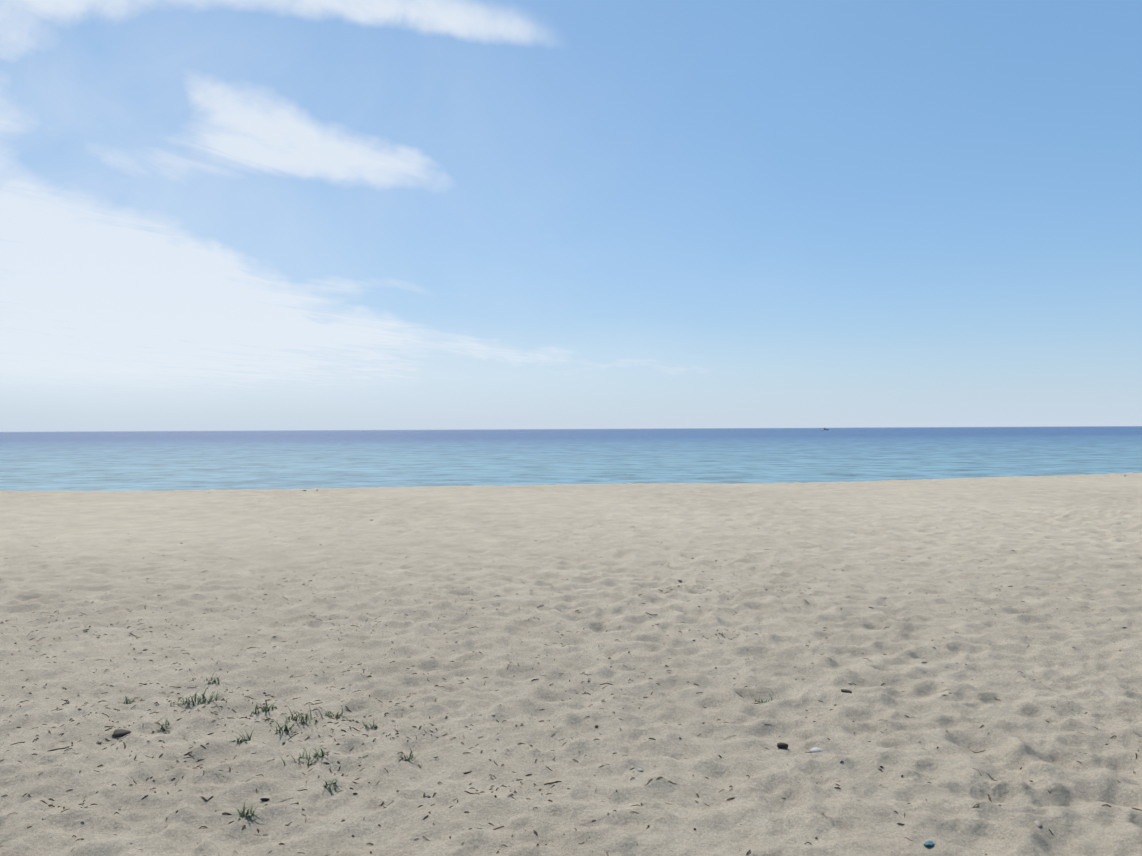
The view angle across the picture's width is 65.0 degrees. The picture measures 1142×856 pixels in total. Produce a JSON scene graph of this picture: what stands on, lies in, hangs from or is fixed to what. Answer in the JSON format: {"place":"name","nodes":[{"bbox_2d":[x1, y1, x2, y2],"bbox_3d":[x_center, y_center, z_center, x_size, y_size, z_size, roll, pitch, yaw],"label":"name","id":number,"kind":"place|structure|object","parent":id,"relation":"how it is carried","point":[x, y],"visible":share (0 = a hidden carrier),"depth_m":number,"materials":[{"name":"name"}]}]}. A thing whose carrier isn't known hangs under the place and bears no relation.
{"place":"outdoors","nodes":[
{"label":"outdoors","id":0,"kind":"place"},
{"bbox_2d":[0,473,1141,855],"bbox_3d":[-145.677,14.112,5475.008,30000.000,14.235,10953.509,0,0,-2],"label":"sand ground","id":1,"kind":"structure","parent":0,"point":[1044,533],"depth_m":6.17,"materials":[{"name":"beige sand"}]},
{"bbox_2d":[113,672,772,820],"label":"grass tufts","id":2,"kind":"object","parent":1,"relation":"on","point":[322,752],"visible":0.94,"depth_m":5.04,"materials":[{"name":"green plant"}]},
{"bbox_2d":[14,475,1125,830],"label":"dark debris weed clods","id":3,"kind":"object","parent":1,"relation":"on","point":[124,733],"visible":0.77,"depth_m":4.88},
{"bbox_2d":[0,523,1141,855],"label":"twigs","id":4,"kind":"object","parent":1,"relation":"on","point":[414,705],"visible":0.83,"depth_m":5.14,"materials":[{"name":"brown wood"}]},
{"bbox_2d":[51,519,1126,843],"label":"pebbles","id":5,"kind":"object","parent":1,"relation":"on","point":[1037,823],"visible":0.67,"depth_m":4.82,"materials":[{"name":"grey stone"}]},
{"bbox_2d":[924,841,934,846],"bbox_3d":[1.415,1.641,3.538,0.045,0.010,0.034,0,0,-38],"label":"cap","id":6,"kind":"object","parent":1,"relation":"on","point":[929,843],"visible":1,"depth_m":3.53,"materials":[{"name":"teal plastic"}]},
{"bbox_2d":[0,426,1141,490],"bbox_3d":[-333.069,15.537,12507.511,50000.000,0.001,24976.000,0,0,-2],"label":"sea water","id":7,"kind":"structure","parent":0,"point":[149,460],"depth_m":94.77,"materials":[{"name":"blue liquid"}]},
{"bbox_2d":[0,0,1141,431],"label":"sky","id":8,"kind":"structure","parent":0,"point":[216,215],"materials":[{"name":"blue"}]}
]}

